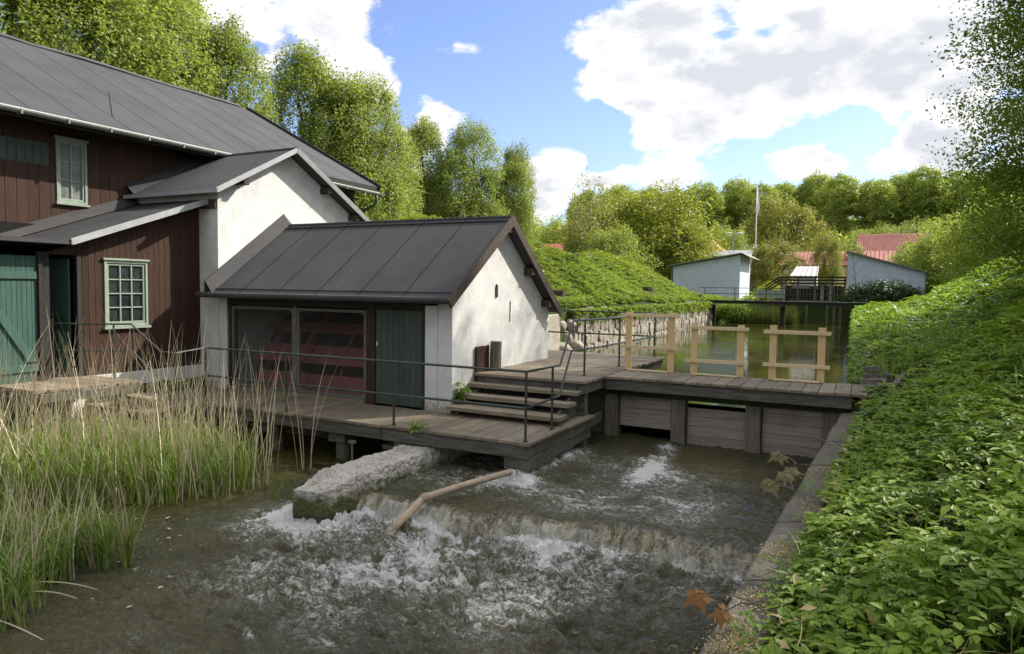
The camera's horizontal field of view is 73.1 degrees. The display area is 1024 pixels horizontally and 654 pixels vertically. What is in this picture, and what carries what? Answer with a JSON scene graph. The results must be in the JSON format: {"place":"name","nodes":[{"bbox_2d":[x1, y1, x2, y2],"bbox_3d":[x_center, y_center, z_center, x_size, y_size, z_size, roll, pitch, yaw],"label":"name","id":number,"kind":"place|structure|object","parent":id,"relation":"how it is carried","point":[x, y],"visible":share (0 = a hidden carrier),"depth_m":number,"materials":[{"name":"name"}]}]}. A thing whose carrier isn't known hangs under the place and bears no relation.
{"place":"outdoors","nodes":[
{"label":"outdoors","id":0,"kind":"place"},
{"bbox_2d":[0,423,814,653],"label":"stream water","id":1,"kind":"structure","parent":0,"point":[603,543],"depth_m":7.11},
{"bbox_2d":[0,404,279,630],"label":"green reeds","id":2,"kind":"object","parent":1,"relation":"on","point":[99,538],"visible":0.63,"depth_m":8.78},
{"bbox_2d":[0,306,336,639],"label":"dry reeds","id":3,"kind":"object","parent":1,"relation":"in","point":[102,431],"visible":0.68,"depth_m":9.29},
{"bbox_2d":[269,457,301,500],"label":"water grass","id":4,"kind":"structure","parent":1,"relation":"on","point":[277,495],"depth_m":9.11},
{"bbox_2d":[292,444,473,523],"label":"concrete pier","id":5,"kind":"structure","parent":1,"relation":"in","point":[324,494],"depth_m":8.90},
{"bbox_2d":[201,392,601,472],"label":"timber platform","id":6,"kind":"structure","parent":1,"relation":"in","point":[342,423],"depth_m":10.88,"materials":[{"name":"wood"}]},
{"bbox_2d":[406,418,431,433],"bbox_3d":[-1.396,1.477,10.255,0.367,0.192,0.314,0,3,-20],"label":"fern tuft","id":7,"kind":"object","parent":6,"relation":"on","point":[412,425],"visible":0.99,"depth_m":10.21,"materials":[{"name":"green plant"}]},
{"bbox_2d":[204,310,655,441],"bbox_3d":[-1.070,0.505,13.922,6.434,1.598,6.944,2,4,27],"label":"pipe railing","id":8,"kind":"object","parent":6,"relation":"on","point":[393,394],"visible":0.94,"depth_m":10.90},
{"bbox_2d":[446,379,582,425],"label":"wooden steps","id":9,"kind":"structure","parent":6,"relation":"on","point":[566,411],"depth_m":11.23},
{"bbox_2d":[453,382,472,404],"bbox_3d":[-0.861,1.121,11.648,0.381,0.401,0.438,-1,4,-29],"label":"leafy weed","id":10,"kind":"object","parent":9,"relation":"on","point":[459,392],"visible":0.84,"depth_m":11.62,"materials":[{"name":"green plant"}]},
{"bbox_2d":[475,345,488,380],"bbox_3d":[-0.533,0.659,12.373,0.035,0.640,0.460,2,4,27],"label":"brown panel","id":11,"kind":"object","parent":9,"relation":"on","point":[481,356],"visible":0.58,"depth_m":12.31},
{"bbox_2d":[384,469,512,534],"bbox_3d":[-0.789,2.193,8.510,2.032,0.579,0.130,-2,4,-42],"label":"fallen log","id":12,"kind":"object","parent":1,"relation":"in","point":[408,513],"visible":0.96,"depth_m":8.39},
{"bbox_2d":[0,0,1023,245],"label":"sky","id":13,"kind":"structure","parent":0,"point":[629,92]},
{"bbox_2d":[88,251,1023,653],"bbox_3d":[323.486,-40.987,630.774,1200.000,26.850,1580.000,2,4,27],"label":"ground","id":14,"kind":"structure","parent":0,"point":[816,313],"depth_m":11.83,"materials":[{"name":"plant"}]},
{"bbox_2d":[0,373,140,451],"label":"landing platform","id":15,"kind":"object","parent":14,"relation":"on","point":[85,380],"depth_m":10.96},
{"bbox_2d":[51,323,205,407],"bbox_3d":[-7.183,0.632,11.799,3.564,1.414,0.690,0,3,-6],"label":"pipe railing","id":16,"kind":"object","parent":15,"relation":"on","point":[136,355],"visible":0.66,"depth_m":11.83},
{"bbox_2d":[0,0,152,74],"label":"linden tree","id":17,"kind":"object","parent":14,"relation":"on","point":[33,13],"visible":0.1,"depth_m":26.43,"materials":[{"name":"green plant"}]},
{"bbox_2d":[0,198,207,432],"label":"timber lean to","id":18,"kind":"object","parent":14,"relation":"on","point":[125,260],"visible":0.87,"depth_m":12.69,"materials":[{"name":"wood"},{"name":"green paint"},{"name":"red-brown painted timber"}]},
{"bbox_2d":[0,254,38,384],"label":"closed door","id":19,"kind":"structure","parent":18,"relation":"in","point":[18,275],"depth_m":11.15,"materials":[{"name":"green paint"}]},
{"bbox_2d":[49,259,71,375],"bbox_3d":[-7.958,-0.172,12.135,0.616,2.040,0.052,2,4,27],"label":"open door","id":20,"kind":"structure","parent":18,"relation":"in","point":[59,269],"depth_m":12.09,"materials":[{"name":"green paint"}]},
{"bbox_2d":[102,258,150,329],"bbox_3d":[-7.129,-0.616,12.786,0.110,1.285,0.900,2,4,27],"label":"window","id":21,"kind":"structure","parent":18,"relation":"in","point":[125,285],"depth_m":12.80,"materials":[{"name":"grey paint"}]},
{"bbox_2d":[57,0,225,97],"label":"linden tree","id":22,"kind":"object","parent":14,"relation":"on","point":[149,42],"visible":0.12,"depth_m":29.67,"materials":[{"name":"green plant"}]},
{"bbox_2d":[88,387,255,454],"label":"plank stairs","id":23,"kind":"structure","parent":14,"relation":"on","point":[236,393],"depth_m":12.31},
{"bbox_2d":[115,0,232,99],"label":"linden tree","id":24,"kind":"object","parent":14,"relation":"on","point":[218,89],"visible":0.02,"depth_m":33.75,"materials":[{"name":"green plant"}]},
{"bbox_2d":[0,33,382,222],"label":"mill building","id":25,"kind":"structure","parent":14,"relation":"on","point":[77,132],"depth_m":14.99,"materials":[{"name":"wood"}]},
{"bbox_2d":[54,135,89,207],"bbox_3d":[-8.807,-3.097,13.827,0.110,1.335,0.660,2,4,27],"label":"window","id":26,"kind":"structure","parent":25,"relation":"in","point":[71,153],"depth_m":13.83,"materials":[{"name":"grey paint"}]},
{"bbox_2d":[185,6,283,125],"bbox_3d":[-14.594,-8.554,35.795,6.843,15.682,5.594,1,3,-2],"label":"linden tree","id":27,"kind":"object","parent":14,"relation":"on","point":[232,47],"visible":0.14,"depth_m":34.97,"materials":[{"name":"green plant"}]},
{"bbox_2d":[123,147,370,422],"bbox_3d":[-6.544,-1.093,16.925,4.456,6.300,5.322,2,4,27],"label":"white annex","id":28,"kind":"object","parent":14,"relation":"on","point":[250,196],"visible":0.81,"depth_m":14.80,"materials":[{"name":"paint"}]},
{"bbox_2d":[226,418,328,437],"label":"wheel race walls","id":29,"kind":"structure","parent":14,"relation":"on","point":[323,434],"depth_m":13.29,"materials":[{"name":"stone"}]},
{"bbox_2d":[252,35,391,220],"bbox_3d":[-11.595,-8.910,39.968,9.790,16.018,7.729,2,3,18],"label":"linden tree","id":30,"kind":"object","parent":14,"relation":"on","point":[325,94],"visible":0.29,"depth_m":38.88,"materials":[{"name":"green plant"}]},
{"bbox_2d":[322,64,428,220],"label":"linden tree","id":31,"kind":"object","parent":14,"relation":"on","point":[401,199],"visible":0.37,"depth_m":40.63,"materials":[{"name":"green plant"}]},
{"bbox_2d":[195,214,562,413],"bbox_3d":[-2.598,0.016,14.384,5.954,4.880,4.645,2,4,27],"label":"wheelhouse","id":32,"kind":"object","parent":14,"relation":"on","point":[481,281],"visible":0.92,"depth_m":12.82,"materials":[{"name":"paint"}]},
{"bbox_2d":[253,304,437,409],"bbox_3d":[-2.976,1.214,15.079,4.600,3.833,3.872,2,4,27],"label":"water wheel","id":33,"kind":"object","parent":32,"relation":"attached to","point":[342,350],"visible":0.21,"depth_m":13.94,"materials":[{"name":"red paint"}]},
{"bbox_2d":[376,309,421,407],"bbox_3d":[-1.979,0.541,12.067,0.976,1.670,0.070,2,4,27],"label":"door","id":34,"kind":"structure","parent":32,"relation":"in","point":[398,332],"depth_m":12.05,"materials":[{"name":"green paint"}]},
{"bbox_2d":[391,111,454,217],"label":"linden tree","id":35,"kind":"object","parent":14,"relation":"on","point":[425,131],"visible":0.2,"depth_m":47.09,"materials":[{"name":"green plant"}]},
{"bbox_2d":[422,110,511,217],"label":"linden tree","id":36,"kind":"object","parent":14,"relation":"on","point":[467,204],"visible":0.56,"depth_m":46.83,"materials":[{"name":"green plant"}]},
{"bbox_2d":[492,137,542,243],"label":"linden tree","id":37,"kind":"object","parent":14,"relation":"on","point":[522,200],"visible":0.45,"depth_m":49.78,"materials":[{"name":"green plant"}]},
{"bbox_2d":[548,314,559,350],"bbox_3d":[0.436,0.953,19.366,0.474,2.544,3.551,2,4,27],"label":"concrete abutment","id":38,"kind":"object","parent":14,"relation":"on","point":[553,325],"visible":0.02,"depth_m":20.38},
{"bbox_2d":[530,212,580,243],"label":"broadleaf tree","id":39,"kind":"object","parent":14,"relation":"on","point":[552,231],"visible":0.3,"depth_m":90.28,"materials":[{"name":"green plant"}]},
{"bbox_2d":[395,212,726,325],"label":"mound plants","id":40,"kind":"object","parent":14,"relation":"on","point":[678,295],"visible":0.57,"depth_m":28.64,"materials":[{"name":"green plant"}]},
{"bbox_2d":[418,215,706,304],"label":"dry grass litter","id":41,"kind":"object","parent":14,"relation":"on","point":[596,270],"visible":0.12,"depth_m":28.60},
{"bbox_2d":[474,350,666,446],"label":"raised platform","id":42,"kind":"structure","parent":14,"relation":"on","point":[599,367],"depth_m":12.57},
{"bbox_2d":[490,341,501,370],"bbox_3d":[-0.296,0.522,12.604,0.218,0.534,0.208,2,4,27],"label":"bollard","id":43,"kind":"object","parent":42,"relation":"on","point":[495,353],"visible":0.77,"depth_m":12.52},
{"bbox_2d":[554,184,590,251],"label":"birch tree","id":44,"kind":"object","parent":14,"relation":"on","point":[575,199],"visible":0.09,"depth_m":63.58,"materials":[{"name":"green plant"}]},
{"bbox_2d":[569,339,583,351],"bbox_3d":[2.009,0.622,21.597,0.512,0.491,0.481,2,4,27],"label":"boulder","id":45,"kind":"object","parent":14,"relation":"on","point":[576,344],"visible":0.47,"depth_m":21.42,"materials":[{"name":"stone"}]},
{"bbox_2d":[568,187,601,234],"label":"beech tree","id":46,"kind":"object","parent":14,"relation":"on","point":[588,196],"visible":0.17,"depth_m":135.24,"materials":[{"name":"green plant"}]},
{"bbox_2d":[554,167,626,253],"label":"birch tree","id":47,"kind":"object","parent":14,"relation":"on","point":[570,243],"visible":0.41,"depth_m":54.55,"materials":[{"name":"green plant"}]},
{"bbox_2d":[561,185,665,258],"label":"willow tree","id":48,"kind":"object","parent":14,"relation":"on","point":[610,200],"visible":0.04,"depth_m":67.64,"materials":[{"name":"green plant"}]},
{"bbox_2d":[599,183,635,230],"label":"beech tree","id":49,"kind":"object","parent":14,"relation":"on","point":[614,189],"visible":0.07,"depth_m":133.71,"materials":[{"name":"green plant"}]},
{"bbox_2d":[570,219,666,276],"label":"willow tree","id":50,"kind":"object","parent":14,"relation":"on","point":[629,247],"visible":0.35,"depth_m":51.24,"materials":[{"name":"green plant"}]},
{"bbox_2d":[571,301,711,347],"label":"stone quay wall","id":51,"kind":"structure","parent":14,"relation":"on","point":[642,326],"depth_m":27.18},
{"bbox_2d":[585,176,734,281],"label":"willow tree","id":52,"kind":"object","parent":14,"relation":"on","point":[634,214],"visible":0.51,"depth_m":56.35,"materials":[{"name":"green plant"}]},
{"bbox_2d":[511,387,839,457],"bbox_3d":[-0.543,1.763,14.824,13.706,1.600,2.285,2,4,27],"label":"sluice","id":53,"kind":"object","parent":14,"relation":"on","point":[792,432],"visible":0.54,"depth_m":11.69,"materials":[{"name":"weathered grey wood"}]},
{"bbox_2d":[605,370,866,413],"bbox_3d":[3.684,1.078,11.636,4.081,0.370,1.253,2,4,27],"label":"plank footbridge","id":54,"kind":"object","parent":53,"relation":"on","point":[837,398],"visible":0.88,"depth_m":11.23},
{"bbox_2d":[620,312,678,372],"bbox_3d":[2.513,0.277,12.735,1.093,1.088,0.192,2,4,27],"label":"pine barrier","id":55,"kind":"object","parent":54,"relation":"on","point":[628,346],"visible":1,"depth_m":12.69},
{"bbox_2d":[685,323,748,377],"bbox_3d":[3.597,0.405,12.184,1.093,0.925,0.193,2,4,27],"label":"pine barrier","id":56,"kind":"object","parent":54,"relation":"on","point":[739,363],"visible":1,"depth_m":12.16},
{"bbox_2d":[763,325,831,382],"bbox_3d":[4.763,0.452,11.589,1.053,0.931,0.193,2,4,27],"label":"pine barrier","id":57,"kind":"object","parent":54,"relation":"on","point":[820,366],"visible":1,"depth_m":11.56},
{"bbox_2d":[662,186,694,234],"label":"beech tree","id":58,"kind":"object","parent":14,"relation":"on","point":[675,204],"visible":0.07,"depth_m":121.48,"materials":[{"name":"green plant"}]},
{"bbox_2d":[639,222,722,281],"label":"willow tree","id":59,"kind":"object","parent":14,"relation":"on","point":[703,252],"visible":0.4,"depth_m":54.04,"materials":[{"name":"green plant"}]},
{"bbox_2d":[681,180,729,233],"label":"beech tree","id":60,"kind":"object","parent":14,"relation":"on","point":[717,210],"visible":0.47,"depth_m":118.73,"materials":[{"name":"green plant"}]},
{"bbox_2d":[668,253,759,299],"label":"white shed","id":61,"kind":"structure","parent":14,"relation":"on","point":[729,273],"depth_m":48.90,"materials":[{"name":"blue paint"}]},
{"bbox_2d":[707,219,753,249],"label":"broadleaf tree","id":62,"kind":"object","parent":14,"relation":"on","point":[727,236],"visible":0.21,"depth_m":80.15,"materials":[{"name":"green plant"}]},
{"bbox_2d":[707,250,753,293],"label":"grey roofed hut","id":63,"kind":"object","parent":14,"relation":"on","point":[725,252],"visible":0.21,"depth_m":55.89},
{"bbox_2d":[716,299,753,322],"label":"waterside bush","id":64,"kind":"object","parent":14,"relation":"on","point":[724,312],"visible":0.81,"depth_m":42.60,"materials":[{"name":"green plant"}]},
{"bbox_2d":[717,173,755,245],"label":"beech tree","id":65,"kind":"object","parent":14,"relation":"on","point":[732,198],"visible":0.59,"depth_m":122.11,"materials":[{"name":"green plant"}]},
{"bbox_2d":[754,184,759,282],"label":"flagpole","id":66,"kind":"object","parent":14,"relation":"on","point":[757,206],"visible":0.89,"depth_m":56.67,"materials":[{"name":"metal"}]},
{"bbox_2d":[735,180,785,244],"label":"beech tree","id":67,"kind":"object","parent":14,"relation":"on","point":[746,202],"visible":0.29,"depth_m":116.19,"materials":[{"name":"green plant"}]},
{"bbox_2d":[752,281,780,300],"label":"waterside bush","id":68,"kind":"object","parent":14,"relation":"on","point":[767,289],"visible":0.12,"depth_m":47.97,"materials":[{"name":"green plant"}]},
{"bbox_2d":[756,288,784,300],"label":"green railing","id":69,"kind":"object","parent":14,"relation":"on","point":[759,293],"visible":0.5,"depth_m":44.19,"materials":[{"name":"grey paint"}]},
{"bbox_2d":[531,214,1020,258],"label":"undergrowth","id":70,"kind":"object","parent":14,"relation":"on","point":[841,235],"visible":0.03,"depth_m":116.74,"materials":[{"name":"green plant"}]},
{"bbox_2d":[699,412,856,653],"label":"concrete channel wall","id":71,"kind":"structure","parent":14,"relation":"on","point":[826,451],"depth_m":4.84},
{"bbox_2d":[682,588,761,629],"bbox_3d":[1.101,1.459,3.634,0.164,0.203,0.490,-1,4,-32],"label":"maple seedling","id":72,"kind":"object","parent":71,"relation":"on","point":[701,599],"visible":1,"depth_m":3.65,"materials":[{"name":"orange plant"}]},
{"bbox_2d":[693,425,852,653],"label":"fallen catkins","id":73,"kind":"object","parent":71,"relation":"on","point":[778,552],"visible":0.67,"depth_m":3.81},
{"bbox_2d":[758,470,795,498],"bbox_3d":[2.470,1.469,6.455,0.342,0.235,0.409,2,4,27],"label":"maple seedling","id":74,"kind":"object","parent":71,"relation":"on","point":[785,476],"visible":1,"depth_m":6.47,"materials":[{"name":"beige plant"}]},
{"bbox_2d":[767,450,802,481],"bbox_3d":[2.868,1.456,7.266,0.233,0.252,0.483,0,3,-8],"label":"maple seedling","id":75,"kind":"object","parent":71,"relation":"on","point":[780,457],"visible":0.91,"depth_m":7.32,"materials":[{"name":"beige plant"}]},
{"bbox_2d":[749,238,808,290],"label":"maple tree","id":76,"kind":"object","parent":14,"relation":"on","point":[764,274],"visible":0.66,"depth_m":55.62,"materials":[{"name":"green plant"}]},
{"bbox_2d":[766,180,803,239],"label":"beech tree","id":77,"kind":"object","parent":14,"relation":"on","point":[790,189],"visible":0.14,"depth_m":120.03,"materials":[{"name":"green plant"}]},
{"bbox_2d":[730,190,840,282],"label":"maple tree","id":78,"kind":"object","parent":14,"relation":"on","point":[801,219],"visible":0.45,"depth_m":84.43,"materials":[{"name":"green plant"}]},
{"bbox_2d":[700,287,884,325],"bbox_3d":[15.636,-0.446,39.316,9.700,3.507,1.000,2,4,27],"label":"footbridge","id":79,"kind":"object","parent":14,"relation":"on","point":[782,312],"visible":0.62,"depth_m":39.08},
{"bbox_2d":[790,266,818,296],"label":"sheet metal hood","id":80,"kind":"object","parent":14,"relation":"on","point":[809,271],"visible":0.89,"depth_m":46.39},
{"bbox_2d":[765,276,846,323],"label":"timber sluice works","id":81,"kind":"structure","parent":14,"relation":"on","point":[819,292],"depth_m":44.30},
{"bbox_2d":[788,168,839,236],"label":"beech tree","id":82,"kind":"object","parent":14,"relation":"on","point":[805,189],"visible":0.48,"depth_m":115.81,"materials":[{"name":"green plant"}]},
{"bbox_2d":[807,228,847,287],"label":"maple tree","id":83,"kind":"object","parent":14,"relation":"on","point":[819,256],"visible":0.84,"depth_m":55.92,"materials":[{"name":"green plant"}]},
{"bbox_2d":[779,250,894,291],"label":"long red house","id":84,"kind":"structure","parent":14,"relation":"on","point":[883,255],"depth_m":71.03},
{"bbox_2d":[814,171,868,241],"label":"beech tree","id":85,"kind":"object","parent":14,"relation":"on","point":[840,201],"visible":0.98,"depth_m":109.32,"materials":[{"name":"green plant"}]},
{"bbox_2d":[834,229,865,285],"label":"broadleaf tree","id":86,"kind":"object","parent":14,"relation":"on","point":[858,248],"visible":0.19,"depth_m":71.29,"materials":[{"name":"green plant"}]},
{"bbox_2d":[712,321,1020,653],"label":"withered leaves","id":87,"kind":"object","parent":14,"relation":"on","point":[783,643],"visible":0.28,"depth_m":3.96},
{"bbox_2d":[838,220,898,250],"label":"broadleaf tree","id":88,"kind":"object","parent":14,"relation":"on","point":[881,231],"visible":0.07,"depth_m":91.36,"materials":[{"name":"green plant"}]},
{"bbox_2d":[857,388,888,411],"bbox_3d":[5.888,1.140,11.098,0.609,0.240,1.800,2,4,27],"label":"stone abutment","id":89,"kind":"object","parent":14,"relation":"on","point":[858,405],"visible":0.16,"depth_m":10.42,"materials":[{"name":"stone"}]},
{"bbox_2d":[860,378,888,384],"bbox_3d":[5.955,0.897,11.369,0.411,0.132,0.144,2,3,16],"label":"old timber","id":90,"kind":"object","parent":89,"relation":"on","point":[873,381],"visible":0.74,"depth_m":11.33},
{"bbox_2d":[863,373,890,378],"bbox_3d":[6.113,0.825,11.587,0.452,0.117,0.114,1,3,-1],"label":"old timber","id":91,"kind":"object","parent":89,"relation":"on","point":[870,376],"visible":0.84,"depth_m":11.53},
{"bbox_2d":[864,366,881,372],"bbox_3d":[6.087,0.718,11.678,0.156,0.144,0.279,-1,4,-25],"label":"old timber","id":92,"kind":"object","parent":91,"relation":"on","point":[868,369],"visible":1,"depth_m":11.60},
{"bbox_2d":[724,250,1023,653],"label":"ground elder","id":93,"kind":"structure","parent":14,"relation":"on","point":[1002,315],"depth_m":8.62,"materials":[{"name":"green plant"}]},
{"bbox_2d":[851,177,903,233],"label":"beech tree","id":94,"kind":"object","parent":14,"relation":"on","point":[884,205],"visible":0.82,"depth_m":108.41,"materials":[{"name":"green plant"}]},
{"bbox_2d":[834,275,928,306],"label":"dark bush","id":95,"kind":"object","parent":14,"relation":"on","point":[894,292],"visible":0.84,"depth_m":40.61,"materials":[{"name":"green plant"}]},
{"bbox_2d":[753,366,1023,653],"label":"toothed ground elder","id":96,"kind":"object","parent":14,"relation":"on","point":[914,619],"visible":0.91,"depth_m":3.79,"materials":[{"name":"green plant"}]},
{"bbox_2d":[847,251,930,302],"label":"white shed","id":97,"kind":"structure","parent":14,"relation":"on","point":[873,268],"depth_m":44.02,"materials":[{"name":"blue paint"}]},
{"bbox_2d":[757,258,1023,653],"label":"bank grass","id":98,"kind":"structure","parent":14,"relation":"on","point":[883,361],"depth_m":11.98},
{"bbox_2d":[855,233,932,261],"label":"tall red house","id":99,"kind":"structure","parent":14,"relation":"on","point":[879,242],"depth_m":82.82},
{"bbox_2d":[877,170,935,231],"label":"beech tree","id":100,"kind":"object","parent":14,"relation":"on","point":[898,181],"visible":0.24,"depth_m":111.65,"materials":[{"name":"green plant"}]},
{"bbox_2d":[885,216,940,234],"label":"broadleaf tree","id":101,"kind":"object","parent":14,"relation":"on","point":[910,228],"visible":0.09,"depth_m":85.46,"materials":[{"name":"green plant"}]},
{"bbox_2d":[886,233,953,292],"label":"broadleaf tree","id":102,"kind":"object","parent":14,"relation":"on","point":[901,258],"visible":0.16,"depth_m":51.70,"materials":[{"name":"green plant"}]},
{"bbox_2d":[894,163,954,226],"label":"beech tree","id":103,"kind":"object","parent":14,"relation":"on","point":[926,194],"visible":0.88,"depth_m":107.83,"materials":[{"name":"green plant"}]},
{"bbox_2d":[902,208,1003,292],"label":"broadleaf tree","id":104,"kind":"object","parent":14,"relation":"on","point":[919,256],"visible":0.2,"depth_m":48.07,"materials":[{"name":"green plant"}]},
{"bbox_2d":[932,169,977,226],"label":"beech tree","id":105,"kind":"object","parent":14,"relation":"on","point":[955,195],"visible":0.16,"depth_m":109.63,"materials":[{"name":"green plant"}]},
{"bbox_2d":[906,0,1023,291],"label":"bank beech","id":106,"kind":"object","parent":14,"relation":"on","point":[1012,178],"visible":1,"depth_m":15.15,"materials":[{"name":"green plant"}]},
{"bbox_2d":[953,170,990,218],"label":"beech tree","id":107,"kind":"object","parent":14,"relation":"on","point":[967,189],"visible":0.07,"depth_m":105.04,"materials":[{"name":"green plant"}]},
{"bbox_2d":[924,187,1023,285],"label":"broadleaf tree","id":108,"kind":"object","parent":14,"relation":"on","point":[938,256],"visible":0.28,"depth_m":41.54,"materials":[{"name":"green plant"}]},
{"bbox_2d":[968,163,1022,221],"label":"beech tree","id":109,"kind":"object","parent":14,"relation":"on","point":[990,190],"visible":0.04,"depth_m":100.20,"materials":[{"name":"green plant"}]},
{"bbox_2d":[583,320,857,415],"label":"pond water","id":110,"kind":"structure","parent":0,"point":[722,345],"depth_m":22.54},
{"bbox_2d":[731,304,803,324],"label":"reeds","id":111,"kind":"object","parent":110,"relation":"on","point":[758,314],"visible":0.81,"depth_m":41.76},
{"bbox_2d":[669,270,965,302],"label":"meadow","id":112,"kind":"structure","parent":0,"point":[750,297],"depth_m":47.02,"materials":[{"name":"green plant"}]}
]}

